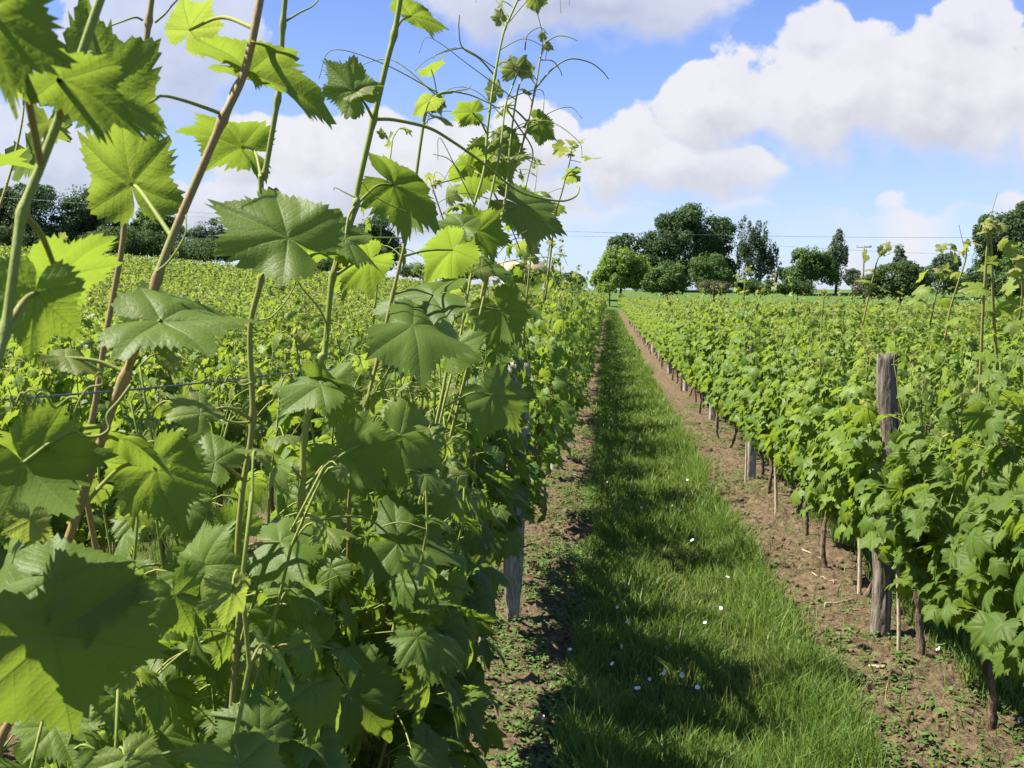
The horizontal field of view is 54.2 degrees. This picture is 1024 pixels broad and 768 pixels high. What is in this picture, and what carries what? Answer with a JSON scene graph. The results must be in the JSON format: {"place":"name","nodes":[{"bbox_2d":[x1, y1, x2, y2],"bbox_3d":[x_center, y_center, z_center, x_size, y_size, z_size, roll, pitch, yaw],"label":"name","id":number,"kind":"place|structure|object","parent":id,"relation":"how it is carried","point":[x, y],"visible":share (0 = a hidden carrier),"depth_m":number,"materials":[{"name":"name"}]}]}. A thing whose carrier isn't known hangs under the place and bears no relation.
{"place":"outdoors","nodes":[
{"label":"outdoors","id":0,"kind":"place"},
{"bbox_2d":[0,354,531,400],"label":"trellis wire","id":1,"kind":"object","parent":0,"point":[59,395],"visible":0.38,"depth_m":1.12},
{"bbox_2d":[0,197,1001,237],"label":"power line","id":2,"kind":"object","parent":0,"point":[733,235],"visible":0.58,"depth_m":93.00,"materials":[{"name":"metal"}]},
{"bbox_2d":[0,258,1023,767],"bbox_3d":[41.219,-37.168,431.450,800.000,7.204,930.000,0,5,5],"label":"ground","id":3,"kind":"structure","parent":0,"point":[838,618],"depth_m":5.11,"materials":[{"name":"soil"}]},
{"bbox_2d":[0,349,51,410],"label":"grape vine","id":4,"kind":"object","parent":3,"relation":"on","point":[23,366],"visible":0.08,"depth_m":6.80,"materials":[{"name":"green plant"}]},
{"bbox_2d":[0,346,64,576],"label":"grape vine","id":5,"kind":"object","parent":3,"relation":"on","point":[7,418],"visible":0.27,"depth_m":3.63,"materials":[{"name":"green plant"}]},
{"bbox_2d":[0,182,65,246],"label":"tree","id":6,"kind":"object","parent":3,"relation":"on","point":[7,212],"visible":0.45,"depth_m":111.35,"materials":[{"name":"green plant"}]},
{"bbox_2d":[0,220,82,253],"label":"hedge bush","id":7,"kind":"object","parent":3,"relation":"on","point":[28,239],"visible":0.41,"depth_m":110.00,"materials":[{"name":"green plant"}]},
{"bbox_2d":[4,287,125,422],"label":"grape vine","id":8,"kind":"object","parent":3,"relation":"on","point":[88,345],"visible":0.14,"depth_m":7.40,"materials":[{"name":"green plant"}]},
{"bbox_2d":[46,184,130,239],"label":"tree","id":9,"kind":"object","parent":3,"relation":"on","point":[82,219],"visible":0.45,"depth_m":112.39,"materials":[{"name":"green plant"}]},
{"bbox_2d":[0,232,184,575],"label":"grape vine","id":10,"kind":"object","parent":3,"relation":"on","point":[37,379],"visible":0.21,"depth_m":4.18,"materials":[{"name":"green plant"}]},
{"bbox_2d":[56,288,164,432],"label":"grape vine","id":11,"kind":"object","parent":3,"relation":"on","point":[121,363],"visible":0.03,"depth_m":8.46,"materials":[{"name":"green plant"}]},
{"bbox_2d":[74,225,167,258],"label":"hedge bush","id":12,"kind":"object","parent":3,"relation":"on","point":[138,242],"visible":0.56,"depth_m":110.06,"materials":[{"name":"green plant"}]},
{"bbox_2d":[68,246,222,562],"bbox_3d":[-1.808,0.266,5.097,0.701,1.932,1.133,0,5,5],"label":"grape vine","id":13,"kind":"object","parent":3,"relation":"on","point":[152,380],"visible":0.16,"depth_m":4.94,"materials":[{"name":"green plant"}]},
{"bbox_2d":[129,208,193,255],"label":"tree","id":14,"kind":"object","parent":3,"relation":"on","point":[149,223],"visible":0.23,"depth_m":114.37,"materials":[{"name":"green plant"}]},
{"bbox_2d":[0,0,336,767],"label":"grape vine","id":15,"kind":"object","parent":3,"relation":"on","point":[76,630],"visible":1,"depth_m":0.74,"materials":[{"name":"green plant"}]},
{"bbox_2d":[145,290,202,393],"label":"grape vine","id":16,"kind":"object","parent":3,"relation":"on","point":[186,376],"visible":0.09,"depth_m":8.99,"materials":[{"name":"green plant"}]},
{"bbox_2d":[151,237,232,262],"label":"hedge bush","id":17,"kind":"object","parent":3,"relation":"on","point":[198,250],"visible":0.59,"depth_m":109.24,"materials":[{"name":"green plant"}]},
{"bbox_2d":[174,291,226,396],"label":"grape vine","id":18,"kind":"object","parent":3,"relation":"on","point":[202,357],"visible":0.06,"depth_m":9.96,"materials":[{"name":"green plant"}]},
{"bbox_2d":[188,218,227,261],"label":"tree","id":19,"kind":"object","parent":3,"relation":"on","point":[198,232],"visible":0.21,"depth_m":115.93,"materials":[{"name":"green plant"}]},
{"bbox_2d":[133,334,289,509],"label":"grape vine","id":20,"kind":"object","parent":3,"relation":"on","point":[235,433],"visible":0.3,"depth_m":5.91,"materials":[{"name":"green plant"}]},
{"bbox_2d":[188,276,257,397],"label":"grape vine","id":21,"kind":"object","parent":3,"relation":"on","point":[238,336],"visible":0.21,"depth_m":10.84,"materials":[{"name":"green plant"}]},
{"bbox_2d":[188,273,323,512],"bbox_3d":[-1.697,0.038,6.782,0.665,2.115,1.192,0,5,5],"label":"grape vine","id":22,"kind":"object","parent":3,"relation":"on","point":[262,348],"visible":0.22,"depth_m":6.84,"materials":[{"name":"green plant"}]},
{"bbox_2d":[241,289,273,361],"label":"grape vine","id":23,"kind":"object","parent":3,"relation":"on","point":[257,326],"visible":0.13,"depth_m":16.34,"materials":[{"name":"green plant"}]},
{"bbox_2d":[232,300,284,379],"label":"grape vine","id":24,"kind":"object","parent":3,"relation":"on","point":[259,353],"visible":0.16,"depth_m":11.45,"materials":[{"name":"green plant"}]},
{"bbox_2d":[253,282,310,371],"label":"grape vine","id":25,"kind":"object","parent":3,"relation":"on","point":[266,340],"visible":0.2,"depth_m":12.58,"materials":[{"name":"green plant"}]},
{"bbox_2d":[0,0,579,767],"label":"grape vine","id":26,"kind":"object","parent":3,"relation":"on","point":[272,630],"visible":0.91,"depth_m":1.19,"materials":[{"name":"green plant"}]},
{"bbox_2d":[282,284,347,448],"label":"grape vine","id":27,"kind":"object","parent":3,"relation":"on","point":[314,352],"visible":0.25,"depth_m":7.33,"materials":[{"name":"green plant"}]},
{"bbox_2d":[315,258,341,271],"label":"hedge bush","id":28,"kind":"object","parent":3,"relation":"on","point":[325,264],"visible":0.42,"depth_m":108.73,"materials":[{"name":"green plant"}]},
{"bbox_2d":[165,127,498,767],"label":"grape vine","id":29,"kind":"object","parent":3,"relation":"on","point":[331,581],"visible":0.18,"depth_m":1.76,"materials":[{"name":"green plant"}]},
{"bbox_2d":[291,313,381,394],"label":"grape vine","id":30,"kind":"object","parent":3,"relation":"on","point":[336,350],"visible":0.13,"depth_m":8.37,"materials":[{"name":"green plant"}]},
{"bbox_2d":[74,0,608,767],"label":"grape vine","id":31,"kind":"object","parent":3,"relation":"on","point":[418,336],"visible":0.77,"depth_m":1.75,"materials":[{"name":"green plant"}]},
{"bbox_2d":[322,299,369,351],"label":"grape vine","id":32,"kind":"object","parent":3,"relation":"on","point":[352,323],"visible":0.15,"depth_m":15.95,"materials":[{"name":"green plant"}]},
{"bbox_2d":[353,215,402,270],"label":"tree","id":33,"kind":"object","parent":3,"relation":"on","point":[375,232],"visible":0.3,"depth_m":121.97,"materials":[{"name":"green plant"}]},
{"bbox_2d":[399,262,424,279],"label":"hedge bush","id":34,"kind":"object","parent":3,"relation":"on","point":[406,271],"visible":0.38,"depth_m":108.23,"materials":[{"name":"green plant"}]},
{"bbox_2d":[301,172,555,627],"bbox_3d":[-0.228,0.443,2.752,0.633,1.953,1.121,1,5,8],"label":"grape vine","id":35,"kind":"object","parent":3,"relation":"on","point":[497,454],"visible":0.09,"depth_m":2.85,"materials":[{"name":"green plant"}]},
{"bbox_2d":[411,154,541,586],"bbox_3d":[-0.139,0.189,4.100,0.518,2.252,1.126,0,5,4],"label":"grape vine","id":36,"kind":"object","parent":3,"relation":"on","point":[499,352],"visible":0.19,"depth_m":3.96,"materials":[{"name":"green plant"}]},
{"bbox_2d":[372,138,601,749],"bbox_3d":[-0.070,0.290,3.454,0.744,2.143,1.264,0,5,5],"label":"grape vine","id":37,"kind":"object","parent":3,"relation":"on","point":[508,544],"visible":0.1,"depth_m":3.53,"materials":[{"name":"green plant"}]},
{"bbox_2d":[0,244,1023,335],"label":"vineyard rows","id":38,"kind":"object","parent":3,"relation":"on","point":[245,280],"visible":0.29,"depth_m":55.07,"materials":[{"name":"green plant"}]},
{"bbox_2d":[503,362,528,620],"bbox_3d":[0.015,0.591,4.934,0.127,1.420,0.128,-1,5,-13],"label":"vineyard post","id":39,"kind":"object","parent":3,"relation":"on","point":[512,568],"visible":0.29,"depth_m":4.92,"materials":[{"name":"grey wood"}]},
{"bbox_2d":[473,320,563,524],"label":"grape vine","id":40,"kind":"object","parent":3,"relation":"on","point":[538,499],"visible":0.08,"depth_m":5.30,"materials":[{"name":"green plant"}]},
{"bbox_2d":[487,239,567,625],"bbox_3d":[-0.038,0.293,4.721,0.620,1.916,1.154,0,5,5],"label":"grape vine","id":41,"kind":"object","parent":3,"relation":"on","point":[514,522],"visible":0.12,"depth_m":4.48,"materials":[{"name":"green plant"}]},
{"bbox_2d":[495,252,588,547],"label":"grape vine","id":42,"kind":"object","parent":3,"relation":"on","point":[557,373],"visible":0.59,"depth_m":6.02,"materials":[{"name":"green plant"}]},
{"bbox_2d":[503,266,584,520],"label":"grape vine","id":43,"kind":"object","parent":3,"relation":"on","point":[564,430],"visible":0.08,"depth_m":7.15,"materials":[{"name":"green plant"}]},
{"bbox_2d":[520,255,589,454],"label":"grape vine","id":44,"kind":"object","parent":3,"relation":"on","point":[584,357],"visible":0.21,"depth_m":7.88,"materials":[{"name":"green plant"}]},
{"bbox_2d":[536,238,590,429],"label":"grape vine","id":45,"kind":"object","parent":3,"relation":"on","point":[553,283],"visible":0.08,"depth_m":12.12,"materials":[{"name":"green plant"}]},
{"bbox_2d":[543,271,588,290],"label":"hedge bush","id":46,"kind":"object","parent":3,"relation":"on","point":[568,275],"visible":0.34,"depth_m":106.47,"materials":[{"name":"green plant"}]},
{"bbox_2d":[545,345,589,477],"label":"grape vine","id":47,"kind":"object","parent":3,"relation":"on","point":[581,423],"visible":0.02,"depth_m":8.55,"materials":[{"name":"green plant"}]},
{"bbox_2d":[543,246,599,450],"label":"grape vine","id":48,"kind":"object","parent":3,"relation":"on","point":[579,328],"visible":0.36,"depth_m":10.50,"materials":[{"name":"green plant"}]},
{"bbox_2d":[571,350,592,418],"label":"grape vine","id":49,"kind":"object","parent":3,"relation":"on","point":[586,378],"visible":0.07,"depth_m":9.40,"materials":[{"name":"green plant"}]},
{"bbox_2d":[594,273,619,306],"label":"bush","id":50,"kind":"object","parent":3,"relation":"on","point":[613,285],"visible":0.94,"depth_m":102.78,"materials":[{"name":"green plant"}]},
{"bbox_2d":[589,244,653,295],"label":"tree","id":51,"kind":"object","parent":3,"relation":"on","point":[631,269],"visible":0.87,"depth_m":109.73,"materials":[{"name":"green plant"}]},
{"bbox_2d":[640,259,691,299],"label":"tree","id":52,"kind":"object","parent":3,"relation":"on","point":[669,279],"visible":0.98,"depth_m":107.58,"materials":[{"name":"green plant"}]},
{"bbox_2d":[606,202,737,287],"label":"tree","id":53,"kind":"object","parent":3,"relation":"on","point":[672,241],"visible":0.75,"depth_m":123.90,"materials":[{"name":"green plant"}]},
{"bbox_2d":[657,302,688,383],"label":"grape vine","id":54,"kind":"object","parent":3,"relation":"on","point":[663,333],"visible":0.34,"depth_m":18.91,"materials":[{"name":"green plant"}]},
{"bbox_2d":[673,290,705,407],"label":"grape vine","id":55,"kind":"object","parent":3,"relation":"on","point":[677,333],"visible":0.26,"depth_m":14.96,"materials":[{"name":"green plant"}]},
{"bbox_2d":[671,288,708,401],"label":"grape vine","id":56,"kind":"object","parent":3,"relation":"on","point":[675,347],"visible":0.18,"depth_m":15.64,"materials":[{"name":"green plant"}]},
{"bbox_2d":[677,284,709,413],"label":"grape vine","id":57,"kind":"object","parent":3,"relation":"on","point":[687,357],"visible":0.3,"depth_m":13.92,"materials":[{"name":"green plant"}]},
{"bbox_2d":[687,296,726,408],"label":"grape vine","id":58,"kind":"object","parent":3,"relation":"on","point":[693,364],"visible":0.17,"depth_m":13.33,"materials":[{"name":"green plant"}]},
{"bbox_2d":[688,252,737,300],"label":"tree","id":59,"kind":"object","parent":3,"relation":"on","point":[716,269],"visible":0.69,"depth_m":108.07,"materials":[{"name":"green plant"}]},
{"bbox_2d":[697,279,733,301],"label":"bush","id":60,"kind":"object","parent":3,"relation":"on","point":[705,284],"visible":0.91,"depth_m":101.58,"materials":[{"name":"green plant"}]},
{"bbox_2d":[698,311,738,438],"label":"grape vine","id":61,"kind":"object","parent":3,"relation":"on","point":[717,418],"visible":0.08,"depth_m":11.52,"materials":[{"name":"green plant"}]},
{"bbox_2d":[694,284,752,447],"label":"grape vine","id":62,"kind":"object","parent":3,"relation":"on","point":[708,354],"visible":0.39,"depth_m":10.65,"materials":[{"name":"green plant"}]},
{"bbox_2d":[690,307,756,428],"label":"grape vine","id":63,"kind":"object","parent":3,"relation":"on","point":[697,342],"visible":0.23,"depth_m":12.43,"materials":[{"name":"green plant"}]},
{"bbox_2d":[438,395,1023,767],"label":"weeds","id":64,"kind":"object","parent":3,"relation":"on","point":[533,762],"visible":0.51,"depth_m":4.42,"materials":[{"name":"green plant"}]},
{"bbox_2d":[710,280,774,426],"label":"grape vine","id":65,"kind":"object","parent":3,"relation":"on","point":[724,345],"visible":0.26,"depth_m":10.13,"materials":[{"name":"green plant"}]},
{"bbox_2d":[470,417,1023,767],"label":"soil clods","id":66,"kind":"object","parent":3,"relation":"on","point":[930,720],"visible":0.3,"depth_m":4.75,"materials":[{"name":"soil"}]},
{"bbox_2d":[712,273,787,474],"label":"grape vine","id":67,"kind":"object","parent":3,"relation":"on","point":[729,398],"visible":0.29,"depth_m":8.86,"materials":[{"name":"green plant"}]},
{"bbox_2d":[746,346,756,479],"bbox_3d":[2.127,0.313,8.894,0.105,1.331,0.113,0,5,5],"label":"vineyard post","id":68,"kind":"object","parent":3,"relation":"on","point":[751,461],"visible":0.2,"depth_m":8.89,"materials":[{"name":"grey wood"}]},
{"bbox_2d":[730,276,782,297],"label":"bush","id":69,"kind":"object","parent":3,"relation":"on","point":[754,285],"visible":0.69,"depth_m":108.78,"materials":[{"name":"green plant"}]},
{"bbox_2d":[733,214,781,281],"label":"tree","id":70,"kind":"object","parent":3,"relation":"on","point":[764,266],"visible":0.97,"depth_m":122.32,"materials":[{"name":"green plant"}]},
{"bbox_2d":[728,265,814,493],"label":"grape vine","id":71,"kind":"object","parent":3,"relation":"on","point":[741,355],"visible":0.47,"depth_m":8.05,"materials":[{"name":"green plant"}]},
{"bbox_2d":[743,268,844,512],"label":"grape vine","id":72,"kind":"object","parent":3,"relation":"on","point":[767,411],"visible":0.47,"depth_m":7.38,"materials":[{"name":"green plant"}]},
{"bbox_2d":[778,277,816,301],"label":"bush","id":73,"kind":"object","parent":3,"relation":"on","point":[800,287],"visible":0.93,"depth_m":109.50,"materials":[{"name":"green plant"}]},
{"bbox_2d":[781,244,839,294],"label":"tree","id":74,"kind":"object","parent":3,"relation":"on","point":[815,266],"visible":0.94,"depth_m":117.77,"materials":[{"name":"green plant"}]},
{"bbox_2d":[762,288,863,535],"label":"grape vine","id":75,"kind":"object","parent":3,"relation":"on","point":[787,423],"visible":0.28,"depth_m":6.68,"materials":[{"name":"green plant"}]},
{"bbox_2d":[792,288,849,364],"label":"grape vine","id":76,"kind":"object","parent":3,"relation":"on","point":[830,327],"visible":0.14,"depth_m":15.08,"materials":[{"name":"green plant"}]},
{"bbox_2d":[774,288,881,567],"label":"grape vine","id":77,"kind":"object","parent":3,"relation":"on","point":[809,398],"visible":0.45,"depth_m":5.66,"materials":[{"name":"green plant"}]},
{"bbox_2d":[800,299,862,366],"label":"grape vine","id":78,"kind":"object","parent":3,"relation":"on","point":[817,336],"visible":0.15,"depth_m":14.23,"materials":[{"name":"green plant"}]},
{"bbox_2d":[826,228,849,293],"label":"tree","id":79,"kind":"object","parent":3,"relation":"on","point":[838,249],"visible":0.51,"depth_m":119.38,"materials":[{"name":"green plant"}]},
{"bbox_2d":[820,297,880,379],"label":"grape vine","id":80,"kind":"object","parent":3,"relation":"on","point":[856,325],"visible":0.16,"depth_m":13.16,"materials":[{"name":"green plant"}]},
{"bbox_2d":[842,267,860,296],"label":"bush","id":81,"kind":"object","parent":3,"relation":"on","point":[849,276],"visible":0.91,"depth_m":113.90,"materials":[{"name":"green plant"}]},
{"bbox_2d":[823,288,890,387],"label":"grape vine","id":82,"kind":"object","parent":3,"relation":"on","point":[841,353],"visible":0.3,"depth_m":12.30,"materials":[{"name":"green plant"}]},
{"bbox_2d":[857,537,861,594],"bbox_3d":[1.832,0.850,5.271,0.027,0.750,0.037,-4,6,-37],"label":"vine stake","id":83,"kind":"object","parent":3,"relation":"on","point":[859,585],"visible":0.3,"depth_m":5.27,"materials":[{"name":"brown wood"}]},
{"bbox_2d":[781,333,938,596],"bbox_3d":[1.866,0.473,5.244,0.738,1.500,1.191,0,5,2],"label":"grape vine","id":84,"kind":"object","parent":3,"relation":"on","point":[832,499],"visible":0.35,"depth_m":5.23,"materials":[{"name":"green plant"}]},
{"bbox_2d":[869,353,899,636],"bbox_3d":[1.736,0.587,4.659,0.118,1.473,0.119,0,5,5],"label":"vineyard post","id":85,"kind":"object","parent":3,"relation":"on","point":[881,598],"visible":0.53,"depth_m":4.62,"materials":[{"name":"grey wood"}]},
{"bbox_2d":[847,291,926,386],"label":"grape vine","id":86,"kind":"object","parent":3,"relation":"on","point":[891,335],"visible":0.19,"depth_m":11.68,"materials":[{"name":"green plant"}]},
{"bbox_2d":[865,288,913,349],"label":"grape vine","id":87,"kind":"object","parent":3,"relation":"on","point":[883,318],"visible":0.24,"depth_m":17.73,"materials":[{"name":"green plant"}]},
{"bbox_2d":[860,260,934,302],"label":"bush","id":88,"kind":"object","parent":3,"relation":"on","point":[905,273],"visible":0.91,"depth_m":65.05,"materials":[{"name":"green plant"}]},
{"bbox_2d":[896,512,900,654],"bbox_3d":[1.715,0.892,4.441,0.042,0.800,0.020,4,6,39],"label":"vine stake","id":89,"kind":"object","parent":3,"relation":"on","point":[898,620],"visible":0.35,"depth_m":4.44,"materials":[{"name":"brown wood"}]},
{"bbox_2d":[869,321,943,387],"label":"grape vine","id":90,"kind":"object","parent":3,"relation":"on","point":[890,343],"visible":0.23,"depth_m":10.74,"materials":[{"name":"green plant"}]},
{"bbox_2d":[820,241,1006,655],"bbox_3d":[1.770,0.323,4.427,0.741,1.927,1.197,0,5,6],"label":"grape vine","id":91,"kind":"object","parent":3,"relation":"on","point":[857,447],"visible":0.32,"depth_m":4.45,"materials":[{"name":"green plant"}]},
{"bbox_2d":[887,295,984,430],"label":"grape vine","id":92,"kind":"object","parent":3,"relation":"on","point":[930,360],"visible":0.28,"depth_m":9.83,"materials":[{"name":"green plant"}]},
{"bbox_2d":[853,192,1023,729],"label":"grape vine","id":93,"kind":"object","parent":3,"relation":"on","point":[913,530],"visible":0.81,"depth_m":3.64,"materials":[{"name":"green plant"}]},
{"bbox_2d":[909,287,969,393],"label":"grape vine","id":94,"kind":"object","parent":3,"relation":"on","point":[927,337],"visible":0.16,"depth_m":15.31,"materials":[{"name":"green plant"}]},
{"bbox_2d":[925,252,961,297],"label":"tree","id":95,"kind":"object","parent":3,"relation":"on","point":[939,260],"visible":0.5,"depth_m":112.68,"materials":[{"name":"green plant"}]},
{"bbox_2d":[925,287,990,372],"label":"grape vine","id":96,"kind":"object","parent":3,"relation":"on","point":[936,339],"visible":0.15,"depth_m":14.59,"materials":[{"name":"green plant"}]},
{"bbox_2d":[910,297,1015,427],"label":"grape vine","id":97,"kind":"object","parent":3,"relation":"on","point":[966,361],"visible":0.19,"depth_m":9.29,"materials":[{"name":"green plant"}]},
{"bbox_2d":[943,294,1009,377],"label":"grape vine","id":98,"kind":"object","parent":3,"relation":"on","point":[966,331],"visible":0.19,"depth_m":13.67,"materials":[{"name":"green plant"}]},
{"bbox_2d":[930,267,1023,303],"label":"bush","id":99,"kind":"object","parent":3,"relation":"on","point":[972,276],"visible":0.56,"depth_m":72.14,"materials":[{"name":"green plant"}]},
{"bbox_2d":[932,287,1023,476],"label":"grape vine","id":100,"kind":"object","parent":3,"relation":"on","point":[1012,370],"visible":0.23,"depth_m":8.26,"materials":[{"name":"green plant"}]},
{"bbox_2d":[949,306,1023,685],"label":"grape vine","id":101,"kind":"object","parent":3,"relation":"on","point":[997,629],"visible":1,"depth_m":2.95,"materials":[{"name":"green plant"}]},
{"bbox_2d":[964,278,1023,375],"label":"grape vine","id":102,"kind":"object","parent":3,"relation":"on","point":[991,337],"visible":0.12,"depth_m":12.68,"materials":[{"name":"green plant"}]},
{"bbox_2d":[971,201,1023,303],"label":"tree","id":103,"kind":"object","parent":3,"relation":"on","point":[1013,222],"visible":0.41,"depth_m":94.46,"materials":[{"name":"green plant"}]},
{"bbox_2d":[999,245,1023,277],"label":"tree","id":104,"kind":"object","parent":3,"relation":"on","point":[1007,266],"visible":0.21,"depth_m":78.01,"materials":[{"name":"green plant"}]},
{"bbox_2d":[0,0,1023,289],"label":"sky","id":105,"kind":"structure","parent":0,"point":[869,120],"materials":[{"name":"blue"}]},
{"bbox_2d":[5,310,1023,767],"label":"grass","id":106,"kind":"structure","parent":0,"point":[639,390],"depth_m":4.68,"materials":[{"name":"plant"}]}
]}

